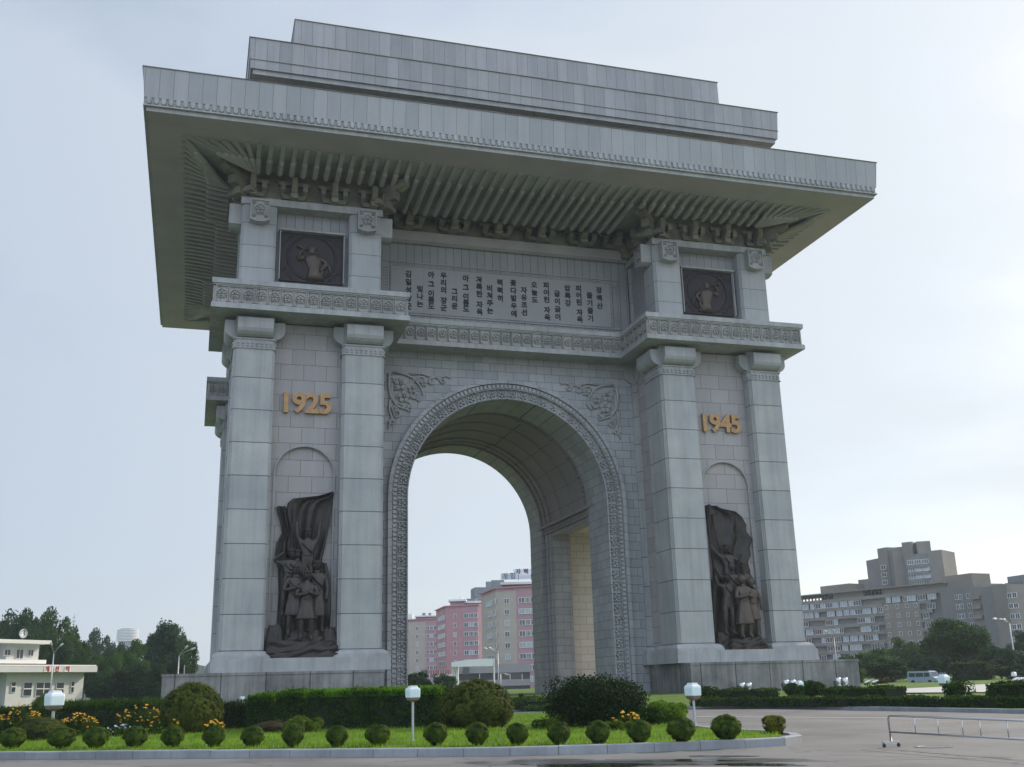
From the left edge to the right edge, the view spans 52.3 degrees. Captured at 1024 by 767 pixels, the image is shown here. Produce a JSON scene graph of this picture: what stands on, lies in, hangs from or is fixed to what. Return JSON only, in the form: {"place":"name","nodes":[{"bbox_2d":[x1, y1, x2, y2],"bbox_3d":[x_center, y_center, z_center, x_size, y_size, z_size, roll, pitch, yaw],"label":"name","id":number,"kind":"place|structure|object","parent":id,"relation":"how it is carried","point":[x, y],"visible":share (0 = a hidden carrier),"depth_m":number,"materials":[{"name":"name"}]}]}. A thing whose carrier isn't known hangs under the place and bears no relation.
{"place":"outdoors","nodes":[
{"label":"outdoors","id":0,"kind":"place"},
{"bbox_2d":[113,665,205,673],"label":"hills","id":1,"kind":"structure","parent":0,"point":[201,669],"depth_m":905.58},
{"bbox_2d":[116,628,138,650],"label":"round hotel","id":2,"kind":"structure","parent":1,"relation":"on","point":[127,636],"depth_m":1108.50,"materials":[{"name":"white concrete"}]},
{"bbox_2d":[0,712,781,750],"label":"lawn","id":3,"kind":"structure","parent":0,"point":[469,745],"depth_m":29.00,"materials":[{"name":"green plant"}]},
{"bbox_2d":[0,727,26,748],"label":"ball bush","id":4,"kind":"object","parent":3,"relation":"on","point":[12,737],"visible":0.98,"depth_m":30.19,"materials":[{"name":"green plant"}]},
{"bbox_2d":[0,702,39,733],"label":"flower clump","id":5,"kind":"object","parent":3,"relation":"on","point":[7,720],"visible":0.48,"depth_m":38.01,"materials":[{"name":"green plant"}]},
{"bbox_2d":[0,702,44,728],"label":"hedge","id":6,"kind":"object","parent":3,"relation":"on","point":[6,710],"visible":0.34,"depth_m":46.92,"materials":[{"name":"green plant"}]},
{"bbox_2d":[30,692,46,716],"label":"dome bush","id":7,"kind":"object","parent":3,"relation":"on","point":[39,702],"visible":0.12,"depth_m":46.90,"materials":[{"name":"green plant"}]},
{"bbox_2d":[15,716,65,740],"bbox_3d":[-16.365,11.993,36.094,1.816,1.026,1.833,3,-17,-16],"label":"bush","id":8,"kind":"object","parent":3,"relation":"on","point":[39,727],"visible":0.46,"depth_m":35.58,"materials":[{"name":"green plant"}]},
{"bbox_2d":[44,690,64,718],"bbox_3d":[-17.676,12.705,40.224,0.584,1.679,0.584,-15,-21,40],"label":"garden lamp","id":9,"kind":"object","parent":3,"relation":"on","point":[54,701],"visible":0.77,"depth_m":40.17,"materials":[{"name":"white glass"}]},
{"bbox_2d":[46,726,76,748],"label":"ball bush","id":10,"kind":"object","parent":3,"relation":"on","point":[64,736],"visible":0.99,"depth_m":29.41,"materials":[{"name":"green plant"}]},
{"bbox_2d":[60,712,98,735],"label":"flower clump","id":11,"kind":"object","parent":3,"relation":"on","point":[88,723],"visible":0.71,"depth_m":38.95,"materials":[{"name":"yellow plant"}]},
{"bbox_2d":[82,726,109,747],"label":"ball bush","id":12,"kind":"object","parent":3,"relation":"on","point":[96,736],"visible":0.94,"depth_m":29.18,"materials":[{"name":"green plant"}]},
{"bbox_2d":[43,695,163,729],"bbox_3d":[-17.870,14.553,46.066,6.183,1.447,2.219,-8,-17,20],"label":"hedge","id":13,"kind":"object","parent":3,"relation":"on","point":[103,712],"visible":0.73,"depth_m":45.29,"materials":[{"name":"green plant"}]},
{"bbox_2d":[121,726,148,746],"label":"ball bush","id":14,"kind":"object","parent":3,"relation":"on","point":[132,736],"visible":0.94,"depth_m":28.86,"materials":[{"name":"green plant"}]},
{"bbox_2d":[116,704,161,734],"bbox_3d":[-14.121,12.745,39.622,1.746,1.120,0.844,3,-17,-16],"label":"flower clump","id":15,"kind":"object","parent":3,"relation":"on","point":[120,721],"visible":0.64,"depth_m":39.51,"materials":[{"name":"green plant"}]},
{"bbox_2d":[160,724,184,747],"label":"ball bush","id":16,"kind":"object","parent":3,"relation":"on","point":[173,735],"visible":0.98,"depth_m":28.56,"materials":[{"name":"green plant"}]},
{"bbox_2d":[158,681,224,733],"bbox_3d":[-12.036,12.366,39.203,2.451,2.327,2.464,3,-17,-16],"label":"dome bush","id":17,"kind":"object","parent":3,"relation":"on","point":[191,707],"visible":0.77,"depth_m":38.45,"materials":[{"name":"green plant"}]},
{"bbox_2d":[201,724,225,746],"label":"ball bush","id":18,"kind":"object","parent":3,"relation":"on","point":[214,735],"visible":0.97,"depth_m":28.11,"materials":[{"name":"green plant"}]},
{"bbox_2d":[221,698,248,728],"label":"ragged shrub","id":19,"kind":"object","parent":3,"relation":"on","point":[234,716],"visible":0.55,"depth_m":41.48,"materials":[{"name":"green plant"}]},
{"bbox_2d":[240,725,264,747],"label":"ball bush","id":20,"kind":"object","parent":3,"relation":"on","point":[251,736],"visible":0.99,"depth_m":27.45,"materials":[{"name":"green plant"}]},
{"bbox_2d":[254,719,286,732],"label":"bush","id":21,"kind":"object","parent":3,"relation":"on","point":[271,726],"visible":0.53,"depth_m":37.02,"materials":[{"name":"brown plant"}]},
{"bbox_2d":[281,723,304,747],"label":"ball bush","id":22,"kind":"object","parent":3,"relation":"on","point":[292,735],"visible":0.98,"depth_m":26.95,"materials":[{"name":"green plant"}]},
{"bbox_2d":[282,715,324,731],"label":"shrub","id":23,"kind":"object","parent":3,"relation":"on","point":[307,724],"visible":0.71,"depth_m":36.39,"materials":[{"name":"green plant"}]},
{"bbox_2d":[325,725,348,746],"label":"ball bush","id":24,"kind":"object","parent":3,"relation":"on","point":[335,735],"visible":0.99,"depth_m":26.61,"materials":[{"name":"green plant"}]},
{"bbox_2d":[272,683,448,729],"bbox_3d":[-5.637,12.063,38.947,6.772,1.663,1.819,-5,-16,12],"label":"hedge","id":25,"kind":"object","parent":3,"relation":"on","point":[364,707],"visible":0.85,"depth_m":38.32,"materials":[{"name":"green plant"}]},
{"bbox_2d":[365,723,390,745],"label":"ball bush","id":26,"kind":"object","parent":3,"relation":"on","point":[377,734],"visible":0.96,"depth_m":26.49,"materials":[{"name":"green plant"}]},
{"bbox_2d":[405,686,419,741],"bbox_3d":[-2.699,8.995,28.397,0.326,1.487,0.326,8,-19,-30],"label":"garden lamp","id":27,"kind":"object","parent":3,"relation":"on","point":[412,694],"visible":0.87,"depth_m":28.41,"materials":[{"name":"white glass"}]},
{"bbox_2d":[423,722,447,745],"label":"ball bush","id":28,"kind":"object","parent":3,"relation":"on","point":[434,733],"visible":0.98,"depth_m":26.02,"materials":[{"name":"green plant"}]},
{"bbox_2d":[438,678,514,728],"bbox_3d":[-1.234,11.440,36.693,2.698,2.121,2.710,3,-17,-16],"label":"dome bush","id":29,"kind":"object","parent":3,"relation":"on","point":[467,703],"visible":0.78,"depth_m":35.84,"materials":[{"name":"green plant"}]},
{"bbox_2d":[464,721,489,745],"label":"ball bush","id":30,"kind":"object","parent":3,"relation":"on","point":[476,732],"visible":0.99,"depth_m":25.55,"materials":[{"name":"green plant"}]},
{"bbox_2d":[506,722,528,744],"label":"ball bush","id":31,"kind":"object","parent":3,"relation":"on","point":[517,733],"visible":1,"depth_m":25.28,"materials":[{"name":"green plant"}]},
{"bbox_2d":[530,717,555,728],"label":"plant","id":32,"kind":"object","parent":3,"relation":"on","point":[543,723],"visible":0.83,"depth_m":33.85,"materials":[{"name":"green plant"}]},
{"bbox_2d":[546,720,570,744],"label":"ball bush","id":33,"kind":"object","parent":3,"relation":"on","point":[558,731],"visible":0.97,"depth_m":25.02,"materials":[{"name":"green plant"}]},
{"bbox_2d":[541,672,650,726],"bbox_3d":[2.836,10.674,35.317,3.702,1.842,3.531,3,-17,-16],"label":"spreading yew","id":34,"kind":"object","parent":3,"relation":"on","point":[579,702],"visible":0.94,"depth_m":34.52,"materials":[{"name":"green plant"}]},
{"bbox_2d":[585,720,609,743],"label":"ball bush","id":35,"kind":"object","parent":3,"relation":"on","point":[597,731],"visible":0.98,"depth_m":24.76,"materials":[{"name":"green plant"}]},
{"bbox_2d":[605,720,631,730],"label":"plant","id":36,"kind":"object","parent":3,"relation":"on","point":[616,725],"visible":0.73,"depth_m":31.31,"materials":[{"name":"green plant"}]},
{"bbox_2d":[625,706,663,724],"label":"shrub","id":37,"kind":"object","parent":3,"relation":"on","point":[653,715],"visible":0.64,"depth_m":34.39,"materials":[{"name":"green plant"}]},
{"bbox_2d":[684,683,700,724],"bbox_3d":[5.862,10.356,33.678,0.418,1.346,0.418,9,-19,-33],"label":"garden lamp","id":38,"kind":"object","parent":3,"relation":"on","point":[692,691],"visible":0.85,"depth_m":33.63,"materials":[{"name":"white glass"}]},
{"bbox_2d":[408,613,435,681],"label":"apartment block","id":39,"kind":"structure","parent":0,"point":[422,642],"depth_m":390.13,"materials":[{"name":"pink concrete"}]},
{"bbox_2d":[466,580,503,600],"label":"grey tower block","id":40,"kind":"structure","parent":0,"point":[475,592],"depth_m":513.76,"materials":[{"name":"concrete"}]},
{"bbox_2d":[0,708,1023,766],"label":"road","id":41,"kind":"structure","parent":0,"point":[822,739],"depth_m":24.61,"materials":[{"name":"grey asphalt"}]},
{"bbox_2d":[0,712,802,759],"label":"kerb","id":42,"kind":"structure","parent":41,"relation":"on","point":[790,738],"depth_m":25.05,"materials":[{"name":"concrete"}]},
{"bbox_2d":[519,763,676,766],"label":"puddle","id":43,"kind":"object","parent":41,"relation":"on","point":[595,765],"visible":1,"depth_m":20.79,"materials":[{"name":"liquid"}]},
{"bbox_2d":[456,759,784,765],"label":"wet patch","id":44,"kind":"object","parent":41,"relation":"on","point":[585,762],"visible":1,"depth_m":21.37,"materials":[{"name":"liquid"}]},
{"bbox_2d":[582,759,744,761],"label":"puddle","id":45,"kind":"object","parent":41,"relation":"on","point":[668,760],"visible":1,"depth_m":21.64,"materials":[{"name":"liquid"}]},
{"bbox_2d":[692,763,799,765],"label":"puddle","id":46,"kind":"object","parent":41,"relation":"on","point":[756,764],"visible":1,"depth_m":19.95,"materials":[{"name":"liquid"}]},
{"bbox_2d":[512,705,1023,713],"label":"kerb","id":47,"kind":"structure","parent":41,"relation":"on","point":[967,710],"depth_m":46.67,"materials":[{"name":"concrete"}]},
{"bbox_2d":[706,758,834,761],"bbox_3d":[4.904,7.614,21.131,3.374,0.001,0.866,-10,-18,28],"label":"wet patch","id":48,"kind":"object","parent":41,"relation":"on","point":[793,759],"visible":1,"depth_m":21.27,"materials":[{"name":"liquid"}]},
{"bbox_2d":[882,715,1023,746],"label":"crowd barrier","id":49,"kind":"object","parent":41,"relation":"on","point":[952,735],"visible":1,"depth_m":21.87,"materials":[{"name":"silver metal"}]},
{"bbox_2d":[0,0,1023,665],"label":"sky","id":50,"kind":"structure","parent":0,"point":[903,400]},
{"bbox_2d":[5,675,1023,708],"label":"lawn","id":51,"kind":"structure","parent":0,"point":[675,697],"depth_m":91.98,"materials":[{"name":"green plant"}]},
{"bbox_2d":[0,625,47,664],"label":"broadleaf tree","id":52,"kind":"object","parent":51,"relation":"on","point":[15,635],"visible":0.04,"depth_m":167.96,"materials":[{"name":"green plant"}]},
{"bbox_2d":[1,607,50,649],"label":"broadleaf tree","id":53,"kind":"object","parent":51,"relation":"on","point":[22,620],"visible":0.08,"depth_m":187.25,"materials":[{"name":"green plant"}]},
{"bbox_2d":[66,647,104,698],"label":"broadleaf tree","id":54,"kind":"object","parent":51,"relation":"on","point":[80,656],"visible":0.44,"depth_m":159.97,"materials":[{"name":"green plant"}]},
{"bbox_2d":[83,672,117,701],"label":"broadleaf tree","id":55,"kind":"object","parent":51,"relation":"on","point":[99,689],"visible":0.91,"depth_m":147.92,"materials":[{"name":"green plant"}]},
{"bbox_2d":[85,627,116,690],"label":"broadleaf tree","id":56,"kind":"object","parent":51,"relation":"on","point":[98,648],"visible":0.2,"depth_m":237.85,"materials":[{"name":"green plant"}]},
{"bbox_2d":[110,666,130,699],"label":"broadleaf tree","id":57,"kind":"object","parent":51,"relation":"on","point":[120,675],"visible":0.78,"depth_m":150.08,"materials":[{"name":"green plant"}]},
{"bbox_2d":[140,662,167,700],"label":"broadleaf tree","id":58,"kind":"object","parent":51,"relation":"on","point":[154,683],"visible":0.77,"depth_m":148.08,"materials":[{"name":"green plant"}]},
{"bbox_2d":[164,657,189,673],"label":"broadleaf tree","id":59,"kind":"object","parent":51,"relation":"on","point":[170,666],"visible":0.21,"depth_m":155.96,"materials":[{"name":"green plant"}]},
{"bbox_2d":[182,632,199,673],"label":"broadleaf tree","id":60,"kind":"object","parent":51,"relation":"on","point":[194,667],"visible":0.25,"depth_m":191.90,"materials":[{"name":"green plant"}]},
{"bbox_2d":[409,669,431,685],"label":"broadleaf tree","id":61,"kind":"object","parent":51,"relation":"on","point":[423,679],"visible":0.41,"depth_m":150.10,"materials":[{"name":"green plant"}]},
{"bbox_2d":[432,673,456,690],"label":"broadleaf tree","id":62,"kind":"object","parent":51,"relation":"on","point":[446,680],"visible":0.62,"depth_m":151.91,"materials":[{"name":"green plant"}]},
{"bbox_2d":[432,663,529,688],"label":"building","id":63,"kind":"structure","parent":51,"relation":"on","point":[518,677],"depth_m":237.23,"materials":[{"name":"grey concrete"}]},
{"bbox_2d":[142,19,876,704],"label":"triumphal arch","id":64,"kind":"structure","parent":51,"relation":"on","point":[384,261],"depth_m":95.83,"materials":[{"name":"stone"}]},
{"bbox_2d":[264,491,338,657],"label":"bronze group","id":65,"kind":"object","parent":64,"relation":"on","point":[301,541],"visible":1,"depth_m":82.40},
{"bbox_2d":[705,504,767,649],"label":"bronze group","id":66,"kind":"object","parent":64,"relation":"on","point":[735,593],"visible":0.98,"depth_m":93.07},
{"bbox_2d":[512,695,550,709],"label":"hedge","id":67,"kind":"object","parent":51,"relation":"on","point":[521,702],"visible":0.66,"depth_m":60.73,"materials":[{"name":"green plant"}]},
{"bbox_2d":[689,695,788,706],"bbox_3d":[12.295,17.186,56.472,1.192,0.657,6.103,14,-22,-43],"label":"hedge","id":68,"kind":"object","parent":51,"relation":"on","point":[744,701],"visible":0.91,"depth_m":56.11,"materials":[{"name":"green plant"}]},
{"bbox_2d":[714,687,780,698],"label":"hedge","id":69,"kind":"object","parent":51,"relation":"on","point":[762,692],"visible":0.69,"depth_m":57.53,"materials":[{"name":"green plant"}]},
{"bbox_2d":[783,682,804,695],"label":"shrub","id":70,"kind":"object","parent":51,"relation":"on","point":[792,688],"visible":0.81,"depth_m":59.95,"materials":[{"name":"green plant"}]},
{"bbox_2d":[803,680,826,696],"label":"shrub","id":71,"kind":"object","parent":51,"relation":"on","point":[812,688],"visible":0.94,"depth_m":60.77,"materials":[{"name":"green plant"}]},
{"bbox_2d":[822,684,906,696],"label":"hedge","id":72,"kind":"object","parent":51,"relation":"on","point":[888,690],"visible":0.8,"depth_m":52.88,"materials":[{"name":"green plant"}]},
{"bbox_2d":[858,648,897,678],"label":"broadleaf tree","id":73,"kind":"object","parent":51,"relation":"on","point":[874,656],"visible":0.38,"depth_m":160.21,"materials":[{"name":"green plant"}]},
{"bbox_2d":[864,659,914,682],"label":"broadleaf tree","id":74,"kind":"object","parent":51,"relation":"on","point":[880,670],"visible":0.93,"depth_m":139.47,"materials":[{"name":"green plant"}]},
{"bbox_2d":[779,693,1023,707],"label":"hedge","id":75,"kind":"object","parent":51,"relation":"on","point":[953,701],"visible":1,"depth_m":46.62,"materials":[{"name":"green plant"}]},
{"bbox_2d":[907,671,938,682],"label":"minibus","id":76,"kind":"object","parent":51,"relation":"on","point":[921,676],"visible":0.52,"depth_m":129.51,"materials":[{"name":"blue paint"}]},
{"bbox_2d":[905,655,942,673],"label":"broadleaf tree","id":77,"kind":"object","parent":51,"relation":"on","point":[934,663],"visible":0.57,"depth_m":149.67,"materials":[{"name":"green plant"}]},
{"bbox_2d":[941,678,975,695],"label":"shrub","id":78,"kind":"object","parent":51,"relation":"on","point":[954,688],"visible":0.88,"depth_m":46.94,"materials":[{"name":"green plant"}]},
{"bbox_2d":[950,660,990,679],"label":"hedge","id":79,"kind":"object","parent":51,"relation":"on","point":[977,670],"visible":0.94,"depth_m":138.10,"materials":[{"name":"green plant"}]},
{"bbox_2d":[978,645,1018,678],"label":"broadleaf tree","id":80,"kind":"object","parent":51,"relation":"on","point":[1009,656],"visible":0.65,"depth_m":149.87,"materials":[{"name":"green plant"}]},
{"bbox_2d":[985,679,1023,696],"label":"hedge","id":81,"kind":"object","parent":51,"relation":"on","point":[1007,688],"visible":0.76,"depth_m":43.52,"materials":[{"name":"green plant"}]},
{"bbox_2d":[989,664,1023,679],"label":"broadleaf tree","id":82,"kind":"object","parent":51,"relation":"on","point":[1003,671],"visible":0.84,"depth_m":134.68,"materials":[{"name":"green plant"}]},
{"bbox_2d":[1005,630,1023,669],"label":"broadleaf tree","id":83,"kind":"object","parent":51,"relation":"on","point":[1018,644],"visible":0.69,"depth_m":165.52,"materials":[{"name":"green plant"}]},
{"bbox_2d":[906,684,985,692],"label":"path","id":84,"kind":"structure","parent":0,"point":[980,687],"depth_m":71.22,"materials":[{"name":"grey concrete"}]},
{"label":"ground","id":85,"kind":"structure","parent":0,"visible":0},
{"bbox_2d":[0,629,97,706],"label":"clock building","id":86,"kind":"structure","parent":85,"relation":"on","point":[25,677],"depth_m":138.28,"materials":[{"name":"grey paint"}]},
{"bbox_2d":[29,606,80,664],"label":"broadleaf tree","id":87,"kind":"object","parent":85,"relation":"on","point":[48,629],"visible":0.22,"depth_m":180.60,"materials":[{"name":"green plant"}]},
{"bbox_2d":[48,630,93,664],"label":"broadleaf tree","id":88,"kind":"object","parent":85,"relation":"on","point":[65,650],"visible":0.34,"depth_m":172.61,"materials":[{"name":"green plant"}]},
{"bbox_2d":[87,651,122,685],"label":"broadleaf tree","id":89,"kind":"object","parent":85,"relation":"on","point":[111,662],"visible":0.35,"depth_m":160.65,"materials":[{"name":"green plant"}]},
{"bbox_2d":[119,638,149,683],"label":"broadleaf tree","id":90,"kind":"object","parent":85,"relation":"on","point":[135,651],"visible":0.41,"depth_m":173.25,"materials":[{"name":"green plant"}]},
{"bbox_2d":[141,618,190,673],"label":"broadleaf tree","id":91,"kind":"object","parent":85,"relation":"on","point":[166,640],"visible":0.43,"depth_m":186.42,"materials":[{"name":"green plant"}]},
{"bbox_2d":[435,596,481,673],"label":"apartment block","id":92,"kind":"structure","parent":85,"relation":"on","point":[459,629],"depth_m":337.52,"materials":[{"name":"pink concrete"}]},
{"bbox_2d":[451,659,494,686],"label":"white portal","id":93,"kind":"object","parent":85,"relation":"on","point":[474,663],"visible":0.67,"depth_m":213.90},
{"bbox_2d":[479,568,534,687],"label":"apartment block","id":94,"kind":"structure","parent":85,"relation":"on","point":[507,621],"depth_m":279.92,"materials":[{"name":"beige concrete"}]},
{"bbox_2d":[887,637,924,668],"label":"broadleaf tree","id":95,"kind":"object","parent":85,"relation":"on","point":[909,649],"visible":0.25,"depth_m":175.12,"materials":[{"name":"green plant"}]},
{"bbox_2d":[801,541,1023,677],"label":"grey apartment block","id":96,"kind":"structure","parent":85,"relation":"on","point":[908,592],"depth_m":342.21,"materials":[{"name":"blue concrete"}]},
{"bbox_2d":[916,617,994,675],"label":"broadleaf tree","id":97,"kind":"object","parent":85,"relation":"on","point":[949,640],"visible":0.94,"depth_m":157.60,"materials":[{"name":"green plant"}]},
{"label":"soil","id":98,"kind":"structure","parent":0,"visible":0},
{"bbox_2d":[104,724,144,736],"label":"flower clump","id":99,"kind":"object","parent":98,"relation":"on","point":[118,729],"visible":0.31,"depth_m":37.42,"materials":[{"name":"green plant"}]},
{"bbox_2d":[243,690,276,728],"bbox_3d":[-9.508,12.657,40.434,1.634,1.505,1.595,-6,-17,15],"label":"thuja bush","id":100,"kind":"object","parent":98,"relation":"on","point":[260,706],"visible":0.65,"depth_m":39.96,"materials":[{"name":"green plant"}]},
{"bbox_2d":[610,710,640,722],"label":"flower clump","id":101,"kind":"object","parent":98,"relation":"on","point":[624,718],"visible":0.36,"depth_m":32.43,"materials":[{"name":"yellow plant"}]},
{"bbox_2d":[626,719,652,742],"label":"ball bush","id":102,"kind":"object","parent":98,"relation":"on","point":[638,730],"visible":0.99,"depth_m":24.68,"materials":[{"name":"green plant"}]},
{"bbox_2d":[646,699,688,723],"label":"lime shrub","id":103,"kind":"object","parent":98,"relation":"on","point":[670,710],"visible":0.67,"depth_m":35.27,"materials":[{"name":"green plant"}]},
{"bbox_2d":[666,716,695,741],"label":"ball bush","id":104,"kind":"object","parent":98,"relation":"on","point":[680,728],"visible":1,"depth_m":24.58,"materials":[{"name":"green plant"}]},
{"bbox_2d":[710,713,741,739],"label":"ball bush","id":105,"kind":"object","parent":98,"relation":"on","point":[725,726],"visible":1,"depth_m":24.82,"materials":[{"name":"green plant"}]},
{"bbox_2d":[761,715,785,733],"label":"square bush","id":106,"kind":"object","parent":98,"relation":"on","point":[773,723],"visible":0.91,"depth_m":27.43,"materials":[{"name":"green plant"}]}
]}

